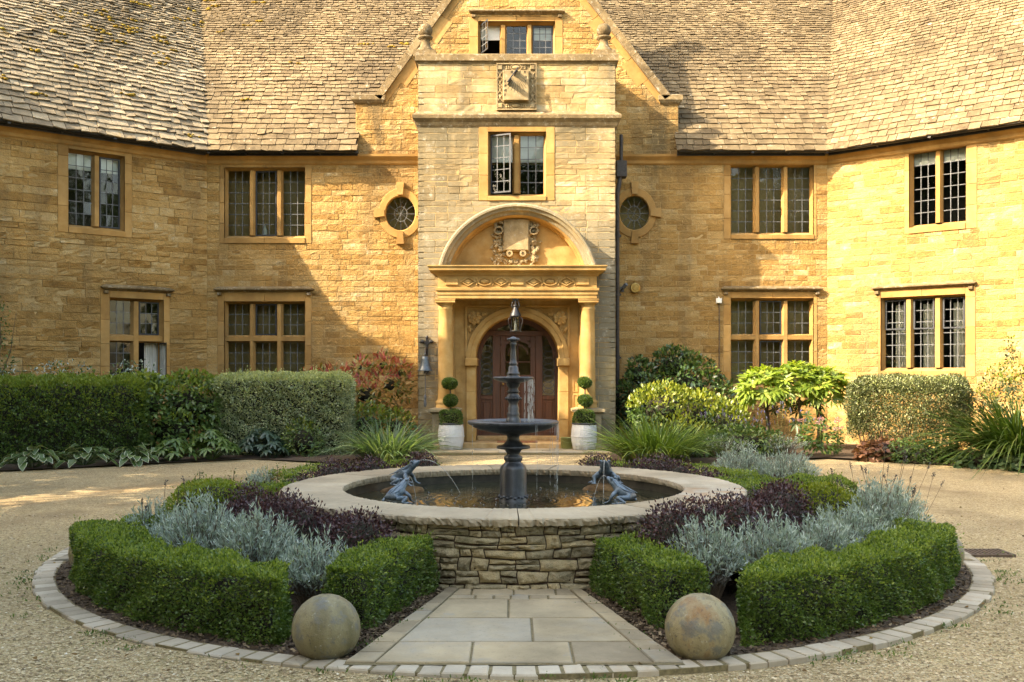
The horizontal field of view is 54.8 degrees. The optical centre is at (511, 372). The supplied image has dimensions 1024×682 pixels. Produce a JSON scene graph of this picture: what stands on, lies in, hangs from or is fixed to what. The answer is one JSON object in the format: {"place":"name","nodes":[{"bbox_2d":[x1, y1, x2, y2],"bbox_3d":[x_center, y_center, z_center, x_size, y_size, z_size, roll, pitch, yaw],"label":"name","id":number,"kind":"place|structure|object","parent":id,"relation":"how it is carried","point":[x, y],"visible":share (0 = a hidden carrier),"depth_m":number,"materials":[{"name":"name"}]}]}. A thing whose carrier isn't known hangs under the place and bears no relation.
{"place":"outdoors","nodes":[
{"label":"outdoors","id":0,"kind":"place"},
{"bbox_2d":[51,554,68,561],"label":"path","id":1,"kind":"structure","parent":0,"point":[64,558],"depth_m":8.34,"materials":[{"name":"stone"}]},
{"bbox_2d":[0,444,422,469],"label":"soil","id":2,"kind":"structure","parent":0,"point":[10,466],"depth_m":18.02,"materials":[{"name":"brown soil"}]},
{"bbox_2d":[0,295,19,386],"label":"climbing rose","id":3,"kind":"object","parent":2,"relation":"on","point":[10,343],"visible":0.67,"depth_m":18.30,"materials":[{"name":"green plant"}]},
{"bbox_2d":[0,445,67,471],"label":"hosta","id":4,"kind":"object","parent":2,"relation":"on","point":[22,463],"visible":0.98,"depth_m":16.32,"materials":[{"name":"green plant"}]},
{"bbox_2d":[0,367,153,463],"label":"box hedge","id":5,"kind":"object","parent":2,"relation":"on","point":[49,413],"visible":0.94,"depth_m":17.71,"materials":[{"name":"green plant"}]},
{"bbox_2d":[44,443,118,467],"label":"hosta","id":6,"kind":"object","parent":2,"relation":"on","point":[71,460],"visible":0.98,"depth_m":16.88,"materials":[{"name":"green plant"}]},
{"bbox_2d":[0,358,162,385],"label":"silver shrub","id":7,"kind":"object","parent":2,"relation":"on","point":[124,361],"visible":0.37,"depth_m":18.84,"materials":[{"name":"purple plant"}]},
{"bbox_2d":[107,442,161,466],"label":"hosta","id":8,"kind":"object","parent":2,"relation":"on","point":[135,460],"visible":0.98,"depth_m":17.14,"materials":[{"name":"green plant"}]},
{"bbox_2d":[113,367,232,451],"bbox_3d":[-6.454,0.709,19.070,2.569,1.696,1.720,0,0,0],"label":"mixed shrub","id":9,"kind":"object","parent":2,"relation":"on","point":[185,411],"visible":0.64,"depth_m":18.76,"materials":[{"name":"green plant"}]},
{"bbox_2d":[148,438,200,460],"bbox_3d":[-6.121,1.375,17.737,1.066,0.431,0.891,0,0,17],"label":"hellebore","id":10,"kind":"object","parent":2,"relation":"on","point":[177,445],"visible":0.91,"depth_m":17.60,"materials":[{"name":"green plant"}]},
{"bbox_2d":[179,428,244,459],"bbox_3d":[-5.492,1.296,18.042,1.159,0.578,1.183,0,0,0],"label":"hellebore","id":11,"kind":"object","parent":2,"relation":"on","point":[203,440],"visible":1,"depth_m":17.89,"materials":[{"name":"green plant"}]},
{"bbox_2d":[237,428,285,455],"bbox_3d":[-4.776,1.315,18.698,1.020,0.537,0.947,0,0,0],"label":"hellebore","id":12,"kind":"object","parent":2,"relation":"on","point":[246,443],"visible":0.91,"depth_m":18.57,"materials":[{"name":"green plant"}]},
{"bbox_2d":[256,441,289,457],"bbox_3d":[-4.418,1.447,18.396,0.671,0.348,0.649,0,0,-33],"label":"hellebore","id":13,"kind":"object","parent":2,"relation":"on","point":[280,449],"visible":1,"depth_m":18.32,"materials":[{"name":"green plant"}]},
{"bbox_2d":[209,365,360,454],"bbox_3d":[-4.452,0.721,19.523,2.911,1.821,1.558,0,0,0],"label":"pittosporum hedge","id":14,"kind":"object","parent":2,"relation":"on","point":[258,399],"visible":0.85,"depth_m":19.03,"materials":[{"name":"green plant"}]},
{"bbox_2d":[280,416,325,456],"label":"bush","id":15,"kind":"object","parent":2,"relation":"on","point":[303,440],"visible":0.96,"depth_m":18.77,"materials":[{"name":"green plant"}]},
{"bbox_2d":[303,347,416,418],"bbox_3d":[-3.252,0.213,20.903,2.578,1.583,1.245,0,0,0],"label":"photinia","id":16,"kind":"object","parent":2,"relation":"on","point":[367,393],"visible":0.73,"depth_m":20.77,"materials":[{"name":"red plant"}]},
{"bbox_2d":[346,399,417,443],"bbox_3d":[-2.971,1.077,20.193,2.199,1.142,1.192,0,0,-20],"label":"photinia","id":17,"kind":"object","parent":2,"relation":"on","point":[381,416],"visible":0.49,"depth_m":20.13,"materials":[{"name":"green plant"}]},
{"bbox_2d":[309,411,477,461],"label":"daylily clump","id":18,"kind":"object","parent":2,"relation":"on","point":[386,446],"visible":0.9,"depth_m":17.47,"materials":[{"name":"green plant"}]},
{"bbox_2d":[0,449,1023,681],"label":"ground","id":19,"kind":"structure","parent":0,"point":[88,490],"depth_m":8.78,"materials":[{"name":"beige gravel"}]},
{"bbox_2d":[0,0,1023,449],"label":"manor house","id":20,"kind":"structure","parent":19,"relation":"on","point":[828,182],"depth_m":22.13,"materials":[{"name":"stone"}]},
{"bbox_2d":[58,144,131,237],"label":"window","id":21,"kind":"structure","parent":20,"relation":"in","point":[95,186],"depth_m":21.12,"materials":[{"name":"stone"}]},
{"bbox_2d":[100,284,174,391],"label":"window","id":22,"kind":"structure","parent":20,"relation":"in","point":[135,320],"depth_m":21.60,"materials":[{"name":"stone"}]},
{"bbox_2d":[213,286,313,380],"bbox_3d":[-5.593,-0.763,22.350,2.241,2.393,0.340,0,0,0],"label":"window","id":23,"kind":"structure","parent":20,"relation":"in","point":[278,296],"depth_m":22.31,"materials":[{"name":"stone"}]},
{"bbox_2d":[220,165,310,242],"bbox_3d":[-5.569,-3.857,22.392,2.073,1.856,0.256,0,0,0],"label":"window","id":24,"kind":"structure","parent":20,"relation":"in","point":[279,237],"depth_m":22.36,"materials":[{"name":"stone"}]},
{"bbox_2d":[374,182,417,243],"bbox_3d":[-2.519,-3.604,22.300,1.190,1.390,0.200,0,0,0],"label":"window","id":25,"kind":"structure","parent":20,"relation":"in","point":[400,191],"depth_m":22.26,"materials":[{"name":"stone"}]},
{"bbox_2d":[417,336,433,406],"bbox_3d":[-1.790,-0.046,20.485,0.320,1.493,0.610,0,0,0],"label":"bell","id":26,"kind":"object","parent":20,"relation":"attached to","point":[425,366],"depth_m":20.31,"materials":[{"name":"black metal"}]},
{"bbox_2d":[508,298,522,333],"bbox_3d":[0.071,-1.170,20.250,0.309,0.740,0.236,0,0,0],"label":"lantern","id":27,"kind":"object","parent":20,"relation":"hanging from","point":[515,312],"visible":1,"depth_m":20.19,"materials":[{"name":"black metal"}]},
{"bbox_2d":[469,9,564,53],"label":"window","id":28,"kind":"structure","parent":20,"relation":"in","point":[487,35],"depth_m":22.38,"materials":[{"name":"stone"}]},
{"bbox_2d":[479,127,554,200],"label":"window","id":29,"kind":"structure","parent":20,"relation":"in","point":[515,145],"depth_m":20.88,"materials":[{"name":"stone"}]},
{"bbox_2d":[630,280,639,292],"bbox_3d":[2.772,-1.949,22.238,0.230,0.295,0.125,0,0,0],"label":"alarm bell","id":30,"kind":"object","parent":20,"relation":"attached to","point":[634,287],"visible":1,"depth_m":22.20,"materials":[{"name":"gold metal"}]},
{"bbox_2d":[615,181,660,243],"bbox_3d":[2.766,-3.616,22.300,1.190,1.390,0.200,0,0,0],"label":"window","id":31,"kind":"structure","parent":20,"relation":"in","point":[654,212],"depth_m":22.26,"materials":[{"name":"stone"}]},
{"bbox_2d":[716,297,721,378],"bbox_3d":[4.665,-0.209,22.250,0.120,3.017,0.080,0,0,0],"label":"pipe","id":32,"kind":"object","parent":20,"relation":"attached to","point":[718,300],"visible":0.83,"depth_m":22.26,"materials":[{"name":"white plastic"}]},
{"bbox_2d":[724,165,816,238],"bbox_3d":[5.834,-3.942,22.392,2.097,1.832,0.256,0,0,0],"label":"window","id":33,"kind":"structure","parent":20,"relation":"in","point":[755,234],"depth_m":22.36,"materials":[{"name":"stone"}]},
{"bbox_2d":[721,286,822,391],"bbox_3d":[5.858,-0.769,22.350,2.290,2.405,0.340,0,0,0],"label":"window","id":34,"kind":"structure","parent":20,"relation":"in","point":[756,294],"depth_m":22.36,"materials":[{"name":"stone"}]},
{"bbox_2d":[871,280,976,376],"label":"window","id":35,"kind":"structure","parent":20,"relation":"in","point":[928,328],"depth_m":21.19,"materials":[{"name":"stone"}]},
{"bbox_2d":[904,144,976,233],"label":"window","id":36,"kind":"structure","parent":20,"relation":"in","point":[940,186],"depth_m":21.16,"materials":[{"name":"stone"}]},
{"bbox_2d":[0,540,1023,681],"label":"weeds","id":37,"kind":"object","parent":19,"relation":"on","point":[629,679],"visible":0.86,"depth_m":5.86,"materials":[{"name":"green plant"}]},
{"bbox_2d":[0,463,1023,678],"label":"fallen leaves","id":38,"kind":"object","parent":19,"relation":"on","point":[35,657],"visible":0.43,"depth_m":5.72,"materials":[{"name":"brown plant"}]},
{"bbox_2d":[279,464,747,590],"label":"fountain pool","id":39,"kind":"structure","parent":19,"relation":"on","point":[513,549],"depth_m":7.28,"materials":[{"name":"stone"}]},
{"bbox_2d":[381,478,415,503],"bbox_3d":[-0.930,1.040,8.354,0.336,0.301,0.288,0,0,-19],"label":"frog statue","id":40,"kind":"object","parent":39,"relation":"on","point":[398,491],"visible":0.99,"depth_m":8.30,"materials":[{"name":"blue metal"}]},
{"bbox_2d":[389,460,420,485],"bbox_3d":[-0.871,1.031,9.891,0.744,0.327,0.368,0,0,15],"label":"frog statue","id":41,"kind":"object","parent":39,"relation":"on","point":[405,472],"visible":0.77,"depth_m":9.88,"materials":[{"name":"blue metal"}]},
{"bbox_2d":[354,482,671,508],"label":"water","id":42,"kind":"structure","parent":39,"relation":"in","point":[482,494],"depth_m":9.55,"materials":[{"name":"black liquid"}]},
{"bbox_2d":[380,485,423,492],"bbox_3d":[-1.111,1.209,9.970,0.463,0.155,0.287,0,0,0],"label":"rock","id":43,"kind":"object","parent":42,"relation":"in","point":[411,489],"visible":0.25,"depth_m":9.90,"materials":[{"name":"brown stone"}]},
{"bbox_2d":[468,336,558,502],"bbox_3d":[0.012,0.458,9.240,0.859,1.601,0.859,0,0,0],"label":"fountain","id":44,"kind":"object","parent":42,"relation":"in","point":[513,426],"visible":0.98,"depth_m":9.15,"materials":[{"name":"paint"}]},
{"bbox_2d":[423,484,637,507],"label":"water bubbles","id":45,"kind":"object","parent":42,"relation":"on","point":[508,504],"visible":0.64,"depth_m":9.40,"materials":[{"name":"white"}]},
{"bbox_2d":[582,483,613,490],"bbox_3d":[0.917,1.208,10.120,0.411,0.155,0.272,0,0,0],"label":"rock","id":46,"kind":"object","parent":42,"relation":"in","point":[600,487],"visible":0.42,"depth_m":10.03,"materials":[{"name":"brown stone"}]},
{"bbox_2d":[588,460,622,483],"bbox_3d":[0.939,1.033,10.064,0.387,0.321,0.353,0,0,-41],"label":"frog statue","id":47,"kind":"object","parent":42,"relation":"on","point":[604,471],"visible":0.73,"depth_m":10.02,"materials":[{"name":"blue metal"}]},
{"bbox_2d":[604,476,636,503],"bbox_3d":[0.903,1.032,8.383,0.310,0.317,0.385,0,0,-27],"label":"frog statue","id":48,"kind":"object","parent":42,"relation":"on","point":[624,492],"visible":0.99,"depth_m":8.29,"materials":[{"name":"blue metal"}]},
{"bbox_2d":[32,525,995,679],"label":"kerb","id":49,"kind":"structure","parent":19,"relation":"on","point":[53,598],"depth_m":5.62,"materials":[{"name":"grey stone"}]},
{"bbox_2d":[710,440,776,487],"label":"lavender","id":50,"kind":"object","parent":19,"relation":"on","point":[744,462],"visible":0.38,"depth_m":12.31,"materials":[{"name":"grey plant"}]},
{"bbox_2d":[753,445,821,484],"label":"lavender","id":51,"kind":"object","parent":19,"relation":"on","point":[782,466],"visible":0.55,"depth_m":12.08,"materials":[{"name":"grey plant"}]},
{"bbox_2d":[964,549,1015,557],"bbox_3d":[4.220,1.611,8.800,0.400,0.038,0.300,0,0,0],"label":"drain grate","id":52,"kind":"object","parent":19,"relation":"on","point":[982,553],"visible":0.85,"depth_m":8.74,"materials":[{"name":"metal"}]},
{"bbox_2d":[56,563,970,659],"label":"soil","id":53,"kind":"structure","parent":0,"point":[728,598],"depth_m":6.30,"materials":[{"name":"brown soil"}]},
{"bbox_2d":[116,504,173,541],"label":"lavender","id":54,"kind":"object","parent":53,"relation":"on","point":[149,519],"visible":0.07,"depth_m":8.04,"materials":[{"name":"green plant"}]},
{"bbox_2d":[122,479,179,528],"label":"lavender","id":55,"kind":"object","parent":53,"relation":"on","point":[144,514],"visible":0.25,"depth_m":8.07,"materials":[{"name":"grey plant"}]},
{"bbox_2d":[145,476,214,542],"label":"lavender","id":56,"kind":"object","parent":53,"relation":"on","point":[156,525],"visible":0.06,"depth_m":7.69,"materials":[{"name":"grey plant"}]},
{"bbox_2d":[68,517,293,645],"bbox_3d":[-2.398,1.335,6.751,0.769,0.556,3.021,0,0,-44],"label":"box hedge","id":57,"kind":"object","parent":53,"relation":"on","point":[137,570],"visible":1,"depth_m":6.19,"materials":[{"name":"green plant"}]},
{"bbox_2d":[152,485,252,569],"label":"lavender","id":58,"kind":"object","parent":53,"relation":"on","point":[202,529],"visible":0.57,"depth_m":7.15,"materials":[{"name":"grey plant"}]},
{"bbox_2d":[161,477,257,523],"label":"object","id":59,"kind":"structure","parent":53,"relation":"on","point":[220,491],"depth_m":8.18,"materials":[{"name":"green plant"}]},
{"bbox_2d":[170,474,313,502],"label":"box hedge","id":60,"kind":"object","parent":53,"relation":"on","point":[273,486],"visible":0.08,"depth_m":10.16,"materials":[{"name":"green plant"}]},
{"bbox_2d":[210,495,304,577],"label":"lavender","id":61,"kind":"object","parent":53,"relation":"on","point":[255,545],"visible":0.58,"depth_m":6.78,"materials":[{"name":"grey plant"}]},
{"bbox_2d":[242,465,276,493],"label":"lavender","id":62,"kind":"object","parent":53,"relation":"on","point":[257,477],"visible":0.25,"depth_m":11.48,"materials":[{"name":"grey plant"}]},
{"bbox_2d":[212,478,398,583],"bbox_3d":[-1.819,1.203,7.635,0.817,0.692,2.554,0,0,-43],"label":"berberis","id":63,"kind":"object","parent":53,"relation":"on","point":[351,530],"visible":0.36,"depth_m":7.14,"materials":[{"name":"purple plant"}]},
{"bbox_2d":[269,522,359,606],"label":"lavender","id":64,"kind":"object","parent":53,"relation":"on","point":[307,583],"visible":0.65,"depth_m":6.45,"materials":[{"name":"grey plant"}]},
{"bbox_2d":[291,594,360,659],"bbox_3d":[-1.051,1.445,5.581,0.384,0.386,0.385,0,0,20],"label":"stone ball","id":65,"kind":"object","parent":53,"relation":"on","point":[326,626],"visible":0.94,"depth_m":5.44,"materials":[{"name":"beige stone"}]},
{"bbox_2d":[265,455,441,495],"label":"box hedge","id":66,"kind":"object","parent":53,"relation":"on","point":[287,475],"visible":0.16,"depth_m":11.56,"materials":[{"name":"green plant"}]},
{"bbox_2d":[290,448,442,482],"bbox_3d":[-1.681,1.211,11.111,2.075,0.679,0.804,0,0,-42],"label":"berberis","id":67,"kind":"object","parent":53,"relation":"on","point":[336,468],"visible":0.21,"depth_m":11.12,"materials":[{"name":"purple plant"}]},
{"bbox_2d":[316,529,440,631],"bbox_3d":[-0.875,1.354,6.663,0.501,0.525,1.286,0,0,17],"label":"box hedge","id":68,"kind":"object","parent":53,"relation":"on","point":[371,588],"visible":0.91,"depth_m":6.39,"materials":[{"name":"green plant"}]},
{"bbox_2d":[53,561,973,659],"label":"bark chips","id":69,"kind":"object","parent":53,"relation":"on","point":[636,618],"visible":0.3,"depth_m":6.22,"materials":[{"name":"brown wood"}]},
{"bbox_2d":[588,529,712,630],"bbox_3d":[0.886,1.354,6.660,0.505,0.529,1.328,0,0,-15],"label":"box hedge","id":70,"kind":"object","parent":53,"relation":"on","point":[651,585],"visible":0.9,"depth_m":6.37,"materials":[{"name":"green plant"}]},
{"bbox_2d":[575,448,729,478],"bbox_3d":[1.632,1.204,11.126,2.161,0.699,0.823,0,0,42],"label":"berberis","id":71,"kind":"object","parent":53,"relation":"on","point":[659,465],"visible":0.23,"depth_m":11.06,"materials":[{"name":"purple plant"}]},
{"bbox_2d":[583,451,759,489],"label":"box hedge","id":72,"kind":"object","parent":53,"relation":"on","point":[736,472],"visible":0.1,"depth_m":11.57,"materials":[{"name":"green plant"}]},
{"bbox_2d":[665,593,735,659],"bbox_3d":[1.062,1.445,5.578,0.394,0.396,0.395,0,0,-12],"label":"stone ball","id":73,"kind":"object","parent":53,"relation":"on","point":[700,626],"visible":0.84,"depth_m":5.44,"materials":[{"name":"stone"}]},
{"bbox_2d":[664,505,748,598],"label":"lavender","id":74,"kind":"object","parent":53,"relation":"on","point":[719,557],"visible":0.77,"depth_m":6.53,"materials":[{"name":"grey plant"}]},
{"bbox_2d":[631,474,818,582],"bbox_3d":[1.922,1.179,7.890,0.972,0.734,3.086,0,0,33],"label":"berberis","id":75,"kind":"object","parent":53,"relation":"on","point":[663,527],"visible":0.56,"depth_m":7.16,"materials":[{"name":"purple plant"}]},
{"bbox_2d":[727,502,815,577],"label":"lavender","id":76,"kind":"object","parent":53,"relation":"on","point":[765,539],"visible":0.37,"depth_m":6.73,"materials":[{"name":"grey plant"}]},
{"bbox_2d":[713,467,862,504],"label":"box hedge","id":77,"kind":"object","parent":53,"relation":"on","point":[747,481],"visible":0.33,"depth_m":10.18,"materials":[{"name":"green plant"}]},
{"bbox_2d":[773,506,862,551],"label":"lavender","id":78,"kind":"object","parent":53,"relation":"on","point":[828,539],"visible":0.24,"depth_m":7.12,"materials":[{"name":"grey plant"}]},
{"bbox_2d":[787,480,868,523],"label":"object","id":79,"kind":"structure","parent":53,"relation":"on","point":[821,497],"depth_m":8.06,"materials":[{"name":"green plant"}]},
{"bbox_2d":[734,511,963,646],"bbox_3d":[2.419,1.346,6.749,0.755,0.543,3.011,0,0,43],"label":"box hedge","id":80,"kind":"object","parent":53,"relation":"on","point":[880,573],"visible":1,"depth_m":6.19,"materials":[{"name":"green plant"}]},
{"bbox_2d":[802,474,896,543],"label":"lavender","id":81,"kind":"object","parent":53,"relation":"on","point":[865,520],"visible":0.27,"depth_m":7.52,"materials":[{"name":"grey plant"}]},
{"bbox_2d":[830,444,926,533],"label":"lavender","id":82,"kind":"object","parent":53,"relation":"on","point":[880,506],"visible":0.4,"depth_m":7.93,"materials":[{"name":"grey plant"}]},
{"bbox_2d":[839,451,943,521],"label":"lavender","id":83,"kind":"object","parent":53,"relation":"on","point":[915,505],"visible":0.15,"depth_m":8.50,"materials":[{"name":"grey plant"}]},
{"bbox_2d":[948,538,964,566],"bbox_3d":[3.429,1.445,7.929,0.380,0.383,0.382,0,0,23],"label":"stone ball","id":84,"kind":"object","parent":53,"relation":"on","point":[960,550],"visible":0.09,"depth_m":7.80,"materials":[{"name":"stone"}]},
{"bbox_2d":[343,586,684,665],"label":"path","id":85,"kind":"structure","parent":0,"point":[518,627],"depth_m":5.92,"materials":[{"name":"stone"}]},
{"bbox_2d":[423,448,611,454],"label":"paving","id":86,"kind":"structure","parent":0,"point":[529,451],"depth_m":19.36,"materials":[{"name":"stone"}]},
{"bbox_2d":[438,422,463,449],"bbox_3d":[-1.240,1.286,20.100,0.544,0.548,0.544,0,0,0],"label":"planter","id":87,"kind":"object","parent":86,"relation":"on","point":[456,440],"visible":0.9,"depth_m":19.88,"materials":[{"name":"ceramic"}]},
{"bbox_2d":[438,377,463,425],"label":"topiary","id":88,"kind":"object","parent":87,"relation":"in","point":[450,400],"visible":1,"depth_m":19.98,"materials":[{"name":"green plant"}]},
{"bbox_2d":[560,437,571,448],"bbox_3d":[1.150,1.441,20.341,0.312,0.228,0.330,0,0,0],"label":"bucket","id":89,"kind":"object","parent":86,"relation":"on","point":[566,442],"visible":0.73,"depth_m":20.22,"materials":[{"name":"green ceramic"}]},
{"bbox_2d":[571,423,596,449],"bbox_3d":[1.470,1.286,20.100,0.544,0.548,0.544,0,0,0],"label":"planter","id":90,"kind":"object","parent":86,"relation":"on","point":[578,434],"visible":0.85,"depth_m":19.88,"materials":[{"name":"ceramic"}]},
{"bbox_2d":[572,376,595,424],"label":"topiary","id":91,"kind":"object","parent":90,"relation":"in","point":[584,400],"visible":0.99,"depth_m":19.99,"materials":[{"name":"green plant"}]},
{"bbox_2d":[610,443,1022,468],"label":"soil","id":92,"kind":"structure","parent":0,"point":[846,450],"depth_m":18.90,"materials":[{"name":"brown soil"}]},
{"bbox_2d":[562,409,747,461],"bbox_3d":[2.510,1.080,17.655,3.560,1.011,3.659,0,0,28],"label":"daylily clump","id":93,"kind":"object","parent":92,"relation":"on","point":[648,440],"visible":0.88,"depth_m":17.26,"materials":[{"name":"green plant"}]},
{"bbox_2d":[616,343,742,433],"bbox_3d":[3.602,0.363,21.400,2.860,2.059,1.430,0,0,0],"label":"laurel","id":94,"kind":"object","parent":92,"relation":"on","point":[671,365],"visible":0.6,"depth_m":21.22,"materials":[{"name":"green plant"}]},
{"bbox_2d":[625,379,752,449],"bbox_3d":[3.578,0.883,20.057,2.547,1.537,1.424,0,0,0],"label":"skimmia","id":95,"kind":"object","parent":92,"relation":"on","point":[662,406],"visible":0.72,"depth_m":19.88,"materials":[{"name":"green plant"}]},
{"bbox_2d":[685,402,762,456],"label":"lavender","id":96,"kind":"object","parent":92,"relation":"on","point":[730,442],"visible":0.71,"depth_m":18.47,"materials":[{"name":"green plant"}]},
{"bbox_2d":[677,423,792,457],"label":"border perennial","id":97,"kind":"object","parent":92,"relation":"on","point":[760,449],"visible":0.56,"depth_m":18.67,"materials":[{"name":"green plant"}]},
{"bbox_2d":[739,402,820,456],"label":"lavender","id":98,"kind":"object","parent":92,"relation":"on","point":[787,445],"visible":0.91,"depth_m":18.66,"materials":[{"name":"green plant"}]},
{"bbox_2d":[733,360,849,445],"bbox_3d":[5.773,0.652,20.353,2.497,1.899,1.364,0,0,0],"label":"fatsia","id":99,"kind":"object","parent":92,"relation":"on","point":[816,389],"visible":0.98,"depth_m":20.07,"materials":[{"name":"green plant"}]},
{"bbox_2d":[794,417,845,455],"bbox_3d":[5.897,1.219,18.901,0.994,0.788,0.754,0,0,0],"label":"sedum","id":100,"kind":"object","parent":92,"relation":"on","point":[820,446],"visible":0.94,"depth_m":18.77,"materials":[{"name":"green plant"}]},
{"bbox_2d":[851,437,903,462],"bbox_3d":[6.751,1.454,18.044,1.034,0.566,0.796,0,0,0],"label":"heuchera","id":101,"kind":"object","parent":92,"relation":"on","point":[876,446],"visible":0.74,"depth_m":17.89,"materials":[{"name":"red plant"}]},
{"bbox_2d":[887,437,922,463],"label":"bush","id":102,"kind":"object","parent":92,"relation":"on","point":[904,447],"visible":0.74,"depth_m":17.64,"materials":[{"name":"green plant"}]},
{"bbox_2d":[842,372,974,456],"bbox_3d":[7.501,0.791,18.707,2.329,1.628,1.134,0,0,38],"label":"pittosporum hedge","id":103,"kind":"object","parent":92,"relation":"on","point":[864,389],"visible":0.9,"depth_m":18.46,"materials":[{"name":"green plant"}]},
{"bbox_2d":[911,438,945,464],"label":"bush","id":104,"kind":"object","parent":92,"relation":"on","point":[926,449],"visible":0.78,"depth_m":17.41,"materials":[{"name":"green plant"}]},
{"bbox_2d":[862,370,1023,480],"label":"grass clump","id":105,"kind":"object","parent":92,"relation":"on","point":[1004,434],"visible":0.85,"depth_m":16.68,"materials":[{"name":"green plant"}]},
{"bbox_2d":[935,440,962,465],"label":"bush","id":106,"kind":"object","parent":92,"relation":"on","point":[950,450],"visible":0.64,"depth_m":17.22,"materials":[{"name":"green plant"}]},
{"bbox_2d":[948,449,1023,472],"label":"border perennial","id":107,"kind":"object","parent":92,"relation":"on","point":[977,461],"visible":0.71,"depth_m":16.57,"materials":[{"name":"green plant"}]},
{"bbox_2d":[967,334,1023,420],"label":"golden shrub","id":108,"kind":"object","parent":92,"relation":"on","point":[1010,381],"visible":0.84,"depth_m":18.04,"materials":[{"name":"yellow plant"}]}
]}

